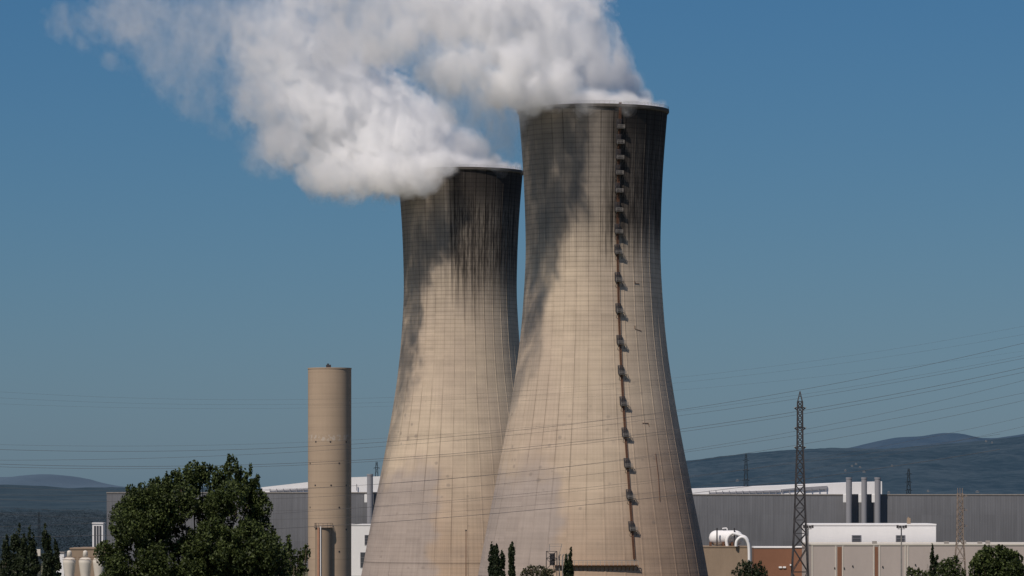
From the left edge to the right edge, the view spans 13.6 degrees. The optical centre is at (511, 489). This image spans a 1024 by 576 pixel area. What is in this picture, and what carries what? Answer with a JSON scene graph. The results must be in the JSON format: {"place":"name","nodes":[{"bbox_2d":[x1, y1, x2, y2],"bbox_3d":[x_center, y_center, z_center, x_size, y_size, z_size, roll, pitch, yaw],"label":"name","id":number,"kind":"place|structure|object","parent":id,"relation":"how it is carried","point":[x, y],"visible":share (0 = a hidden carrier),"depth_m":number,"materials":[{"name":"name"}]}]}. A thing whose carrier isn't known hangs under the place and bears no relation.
{"place":"outdoors","nodes":[
{"label":"outdoors","id":0,"kind":"place"},
{"bbox_2d":[56,552,66,575],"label":"shed","id":1,"kind":"structure","parent":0,"point":[62,556],"depth_m":1900.00,"materials":[{"name":"metal"}]},
{"bbox_2d":[0,474,137,487],"bbox_3d":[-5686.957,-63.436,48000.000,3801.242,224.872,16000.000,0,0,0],"label":"mountains","id":2,"kind":"structure","parent":0,"point":[61,481],"depth_m":45457.13,"materials":[{"name":"blue"}]},
{"bbox_2d":[70,547,107,575],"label":"filter house","id":3,"kind":"structure","parent":0,"point":[77,553],"depth_m":1800.00,"materials":[{"name":"beige concrete"}]},
{"bbox_2d":[92,522,105,546],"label":"glazed tower","id":4,"kind":"structure","parent":0,"point":[98,528],"depth_m":1850.00,"materials":[{"name":"white metal"}]},
{"bbox_2d":[94,526,100,546],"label":"window","id":5,"kind":"structure","parent":4,"relation":"in","point":[98,527],"depth_m":1849.94,"materials":[{"name":"grey glass"}]},
{"bbox_2d":[0,485,260,511],"bbox_3d":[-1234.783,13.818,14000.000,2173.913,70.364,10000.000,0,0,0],"label":"hills","id":6,"kind":"structure","parent":0,"point":[12,497],"depth_m":10773.36,"materials":[{"name":"plant"}]},
{"bbox_2d":[0,512,307,575],"bbox_3d":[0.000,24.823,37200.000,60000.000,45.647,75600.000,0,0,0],"label":"ground","id":7,"kind":"structure","parent":0,"point":[88,525],"depth_m":6023.60,"materials":[{"name":"green plant"}]},
{"bbox_2d":[0,534,12,575],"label":"cypress tree","id":8,"kind":"object","parent":7,"relation":"on","point":[7,556],"visible":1,"depth_m":647.48,"materials":[{"name":"green plant"}]},
{"bbox_2d":[10,523,22,575],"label":"cypress tree","id":9,"kind":"object","parent":7,"relation":"on","point":[15,545],"visible":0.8,"depth_m":670.85,"materials":[{"name":"green plant"}]},
{"bbox_2d":[18,533,29,575],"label":"cypress tree","id":10,"kind":"object","parent":7,"relation":"on","point":[23,562],"visible":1,"depth_m":610.45,"materials":[{"name":"green plant"}]},
{"bbox_2d":[25,525,41,575],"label":"cypress tree","id":11,"kind":"object","parent":7,"relation":"on","point":[32,558],"visible":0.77,"depth_m":697.66,"materials":[{"name":"green plant"}]},
{"bbox_2d":[37,512,40,575],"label":"lattice mast","id":12,"kind":"object","parent":7,"relation":"on","point":[39,554],"visible":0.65,"depth_m":1899.52,"materials":[{"name":"grey metal"}]},
{"bbox_2d":[40,523,56,575],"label":"cypress tree","id":13,"kind":"object","parent":7,"relation":"on","point":[49,562],"visible":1,"depth_m":673.31,"materials":[{"name":"green plant"}]},
{"bbox_2d":[53,538,61,575],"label":"cypress tree","id":14,"kind":"object","parent":7,"relation":"on","point":[58,567],"visible":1,"depth_m":678.58,"materials":[{"name":"green plant"}]},
{"bbox_2d":[0,507,134,567],"bbox_3d":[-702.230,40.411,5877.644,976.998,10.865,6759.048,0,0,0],"label":"woodland","id":15,"kind":"object","parent":7,"relation":"on","point":[73,542],"visible":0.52,"depth_m":4815.82,"materials":[{"name":"green plant"}]},
{"bbox_2d":[63,550,75,575],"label":"storage tank","id":16,"kind":"object","parent":7,"relation":"on","point":[69,562],"visible":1,"depth_m":1498.35,"materials":[{"name":"white metal"}]},
{"bbox_2d":[79,550,91,575],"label":"storage tank","id":17,"kind":"object","parent":7,"relation":"on","point":[85,562],"visible":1,"depth_m":1498.35,"materials":[{"name":"white metal"}]},
{"bbox_2d":[93,555,104,575],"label":"storage tank","id":18,"kind":"object","parent":7,"relation":"on","point":[98,569],"visible":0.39,"depth_m":1498.26,"materials":[{"name":"white metal"}]},
{"bbox_2d":[93,453,293,575],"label":"broadleaf tree","id":19,"kind":"object","parent":7,"relation":"on","point":[149,513],"visible":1,"depth_m":476.43,"materials":[{"name":"green plant"}]},
{"bbox_2d":[281,534,310,575],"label":"shrub","id":20,"kind":"object","parent":7,"relation":"on","point":[301,565],"visible":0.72,"depth_m":519.67,"materials":[{"name":"green plant"}]},
{"bbox_2d":[308,364,351,575],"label":"concrete stack","id":21,"kind":"object","parent":7,"relation":"on","point":[329,391],"visible":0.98,"depth_m":1692.46,"materials":[{"name":"concrete"}]},
{"bbox_2d":[364,474,372,523],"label":"exhaust stack","id":22,"kind":"object","parent":7,"relation":"on","point":[368,498],"visible":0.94,"depth_m":2592.47,"materials":[{"name":"grey metal"}]},
{"bbox_2d":[361,164,522,575],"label":"cooling tower","id":23,"kind":"structure","parent":7,"relation":"on","point":[460,328],"depth_m":2175.00,"materials":[{"name":"concrete"}]},
{"bbox_2d":[487,542,496,575],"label":"cypress tree","id":24,"kind":"object","parent":7,"relation":"on","point":[490,559],"visible":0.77,"depth_m":824.70,"materials":[{"name":"green plant"}]},
{"bbox_2d":[493,543,499,575],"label":"cypress tree","id":25,"kind":"object","parent":7,"relation":"on","point":[496,562],"visible":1,"depth_m":809.41,"materials":[{"name":"green plant"}]},
{"bbox_2d":[499,550,505,575],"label":"cypress tree","id":26,"kind":"object","parent":7,"relation":"on","point":[502,563],"visible":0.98,"depth_m":816.94,"materials":[{"name":"green plant"}]},
{"bbox_2d":[507,541,515,575],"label":"cypress tree","id":27,"kind":"object","parent":7,"relation":"on","point":[511,560],"visible":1,"depth_m":779.76,"materials":[{"name":"green plant"}]},
{"bbox_2d":[520,565,555,575],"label":"shrub","id":28,"kind":"object","parent":7,"relation":"on","point":[533,570],"visible":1,"depth_m":799.60,"materials":[{"name":"green plant"}]},
{"bbox_2d":[546,544,568,575],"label":"valve tower","id":29,"kind":"structure","parent":7,"relation":"on","point":[552,558],"depth_m":1787.62,"materials":[{"name":"metal"}]},
{"bbox_2d":[563,553,568,575],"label":"cypress tree","id":30,"kind":"object","parent":7,"relation":"on","point":[565,570],"visible":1,"depth_m":805.53,"materials":[{"name":"green plant"}]},
{"bbox_2d":[567,547,573,575],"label":"cypress tree","id":31,"kind":"object","parent":7,"relation":"on","point":[570,565],"visible":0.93,"depth_m":814.91,"materials":[{"name":"green plant"}]},
{"bbox_2d":[703,545,747,575],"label":"concrete block","id":32,"kind":"structure","parent":7,"relation":"on","point":[721,560],"depth_m":2140.00,"materials":[{"name":"beige concrete"}]},
{"bbox_2d":[709,528,750,560],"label":"storage tank","id":33,"kind":"object","parent":32,"relation":"on","point":[727,537],"visible":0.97,"depth_m":2145.25,"materials":[{"name":"metal"}]},
{"bbox_2d":[742,454,749,485],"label":"power pylon","id":34,"kind":"object","parent":7,"relation":"on","point":[744,470],"visible":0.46,"depth_m":4298.50,"materials":[{"name":"grey metal"}]},
{"bbox_2d":[731,559,767,575],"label":"shrub","id":35,"kind":"object","parent":7,"relation":"on","point":[748,570],"visible":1,"depth_m":799.60,"materials":[{"name":"green plant"}]},
{"bbox_2d":[752,546,801,575],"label":"brick annex","id":36,"kind":"object","parent":7,"relation":"on","point":[776,560],"visible":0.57,"depth_m":1780.00,"materials":[{"name":"brown brick"}]},
{"bbox_2d":[791,391,808,575],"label":"power pylon","id":37,"kind":"object","parent":7,"relation":"on","point":[795,494],"visible":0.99,"depth_m":1498.81,"materials":[{"name":"metal"}]},
{"bbox_2d":[803,525,813,557],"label":"floodlight mast","id":38,"kind":"object","parent":7,"relation":"on","point":[811,526],"visible":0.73,"depth_m":1559.83,"materials":[{"name":"metal"}]},
{"bbox_2d":[843,477,851,522],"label":"exhaust stack","id":39,"kind":"object","parent":7,"relation":"on","point":[847,498],"visible":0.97,"depth_m":2592.51,"materials":[{"name":"grey metal"}]},
{"bbox_2d":[858,477,866,522],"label":"exhaust stack","id":40,"kind":"object","parent":7,"relation":"on","point":[862,498],"visible":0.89,"depth_m":2592.71,"materials":[{"name":"grey metal"}]},
{"bbox_2d":[872,477,880,522],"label":"exhaust stack","id":41,"kind":"object","parent":7,"relation":"on","point":[876,498],"visible":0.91,"depth_m":2592.48,"materials":[{"name":"grey metal"}]},
{"bbox_2d":[896,525,906,575],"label":"floodlight mast","id":42,"kind":"object","parent":7,"relation":"on","point":[901,527],"visible":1,"depth_m":1559.73,"materials":[{"name":"metal"}]},
{"bbox_2d":[905,469,911,493],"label":"power pylon","id":43,"kind":"object","parent":7,"relation":"on","point":[909,473],"visible":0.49,"depth_m":4298.72,"materials":[{"name":"grey metal"}]},
{"bbox_2d":[905,566,930,575],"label":"shrub","id":44,"kind":"object","parent":7,"relation":"on","point":[914,572],"visible":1,"depth_m":799.61,"materials":[{"name":"green plant"}]},
{"bbox_2d":[929,543,938,575],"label":"cypress tree","id":45,"kind":"object","parent":7,"relation":"on","point":[933,564],"visible":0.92,"depth_m":819.62,"materials":[{"name":"green plant"}]},
{"bbox_2d":[936,555,966,575],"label":"shrub","id":46,"kind":"object","parent":7,"relation":"on","point":[945,568],"visible":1,"depth_m":799.31,"materials":[{"name":"green plant"}]},
{"bbox_2d":[954,488,965,573],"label":"lattice mast","id":47,"kind":"object","parent":7,"relation":"on","point":[962,526],"visible":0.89,"depth_m":1498.97,"materials":[{"name":"metal"}]},
{"bbox_2d":[968,544,1023,575],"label":"broadleaf tree","id":48,"kind":"object","parent":7,"relation":"on","point":[1007,561],"visible":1,"depth_m":758.40,"materials":[{"name":"green plant"}]},
{"bbox_2d":[106,476,379,567],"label":"industrial hall","id":49,"kind":"structure","parent":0,"point":[294,501],"depth_m":2600.00,"materials":[{"name":"metal"}]},
{"bbox_2d":[351,524,370,575],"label":"office building","id":50,"kind":"structure","parent":0,"point":[359,535],"depth_m":2350.00,"materials":[{"name":"white paint"}]},
{"bbox_2d":[360,552,364,567],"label":"window","id":51,"kind":"structure","parent":50,"relation":"in","point":[362,554],"depth_m":2349.99,"materials":[{"name":"grey glass"}]},
{"bbox_2d":[0,434,997,526],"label":"power line","id":52,"kind":"object","parent":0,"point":[546,491],"visible":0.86,"depth_m":1239.97,"materials":[{"name":"metal"}]},
{"bbox_2d":[0,343,1022,451],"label":"power line","id":53,"kind":"object","parent":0,"point":[551,426],"visible":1,"depth_m":1249.97,"materials":[{"name":"metal"}]},
{"bbox_2d":[11,328,1011,399],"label":"power line","id":54,"kind":"object","parent":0,"point":[496,392],"visible":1,"depth_m":1399.99,"materials":[{"name":"metal"}]},
{"bbox_2d":[0,400,1023,501],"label":"power line","id":55,"kind":"object","parent":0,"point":[544,479],"visible":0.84,"depth_m":1299.97,"materials":[{"name":"metal"}]},
{"bbox_2d":[0,380,1023,490],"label":"power line","id":56,"kind":"object","parent":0,"point":[567,466],"visible":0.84,"depth_m":1279.97,"materials":[{"name":"metal"}]},
{"bbox_2d":[0,0,1023,487],"label":"sky","id":57,"kind":"structure","parent":0,"point":[200,199],"materials":[{"name":"blue"}]},
{"bbox_2d":[12,335,1017,404],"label":"power line","id":58,"kind":"object","parent":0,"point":[473,398],"visible":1,"depth_m":1399.99,"materials":[{"name":"metal"}]},
{"bbox_2d":[7,367,1023,466],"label":"power line","id":59,"kind":"object","parent":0,"point":[531,446],"visible":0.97,"depth_m":1269.97,"materials":[{"name":"metal"}]},
{"bbox_2d":[35,449,999,536],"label":"power line","id":60,"kind":"object","parent":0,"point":[571,506],"visible":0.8,"depth_m":1239.96,"materials":[{"name":"metal"}]},
{"bbox_2d":[11,426,1023,519],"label":"power line","id":61,"kind":"object","parent":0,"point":[571,501],"visible":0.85,"depth_m":1309.98,"materials":[{"name":"metal"}]},
{"bbox_2d":[15,351,1020,408],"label":"power line","id":62,"kind":"object","parent":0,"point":[440,404],"visible":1,"depth_m":1399.99,"materials":[{"name":"metal"}]},
{"bbox_2d":[17,417,1022,511],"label":"power line","id":63,"kind":"object","parent":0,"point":[582,490],"visible":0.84,"depth_m":1299.98,"materials":[{"name":"metal"}]},
{"bbox_2d":[20,372,1022,468],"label":"power line","id":64,"kind":"object","parent":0,"point":[503,451],"visible":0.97,"depth_m":1274.97,"materials":[{"name":"metal"}]},
{"bbox_2d":[40,355,1023,445],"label":"power line","id":65,"kind":"object","parent":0,"point":[569,423],"visible":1,"depth_m":1259.98,"materials":[{"name":"metal"}]},
{"bbox_2d":[81,358,1022,459],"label":"power line","id":66,"kind":"object","parent":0,"point":[546,431],"visible":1,"depth_m":1259.97,"materials":[{"name":"metal"}]},
{"bbox_2d":[478,100,707,575],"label":"cooling tower","id":67,"kind":"structure","parent":0,"point":[593,313],"depth_m":1819.09,"materials":[{"name":"concrete"}]},
{"bbox_2d":[265,393,1020,490],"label":"power line","id":68,"kind":"object","parent":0,"point":[667,454],"visible":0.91,"depth_m":1289.98,"materials":[{"name":"metal"}]},
{"bbox_2d":[686,436,1023,493],"bbox_3d":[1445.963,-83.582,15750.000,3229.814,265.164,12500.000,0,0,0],"label":"hills","id":69,"kind":"structure","parent":0,"point":[997,471],"depth_m":12338.51,"materials":[{"name":"plant"}]},
{"bbox_2d":[692,481,1023,561],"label":"industrial hall","id":70,"kind":"structure","parent":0,"point":[759,515],"depth_m":2600.00,"materials":[{"name":"metal"}]},
{"bbox_2d":[802,517,935,541],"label":"office building","id":71,"kind":"structure","parent":0,"point":[865,532],"depth_m":1760.00,"materials":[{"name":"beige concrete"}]},
{"bbox_2d":[852,535,860,541],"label":"window","id":72,"kind":"structure","parent":71,"relation":"in","point":[855,538],"depth_m":1760.06,"materials":[{"name":"grey glass"}]},
{"bbox_2d":[896,535,904,541],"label":"window","id":73,"kind":"structure","parent":71,"relation":"in","point":[898,537],"depth_m":1760.06,"materials":[{"name":"grey glass"}]},
{"bbox_2d":[802,540,1023,575],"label":"warehouse","id":74,"kind":"structure","parent":0,"point":[874,558],"depth_m":1700.00,"materials":[{"name":"beige paint"}]},
{"bbox_2d":[850,433,1023,448],"bbox_3d":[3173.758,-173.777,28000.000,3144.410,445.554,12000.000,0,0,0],"label":"mountains","id":75,"kind":"structure","parent":0,"point":[940,438],"depth_m":25879.14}
]}

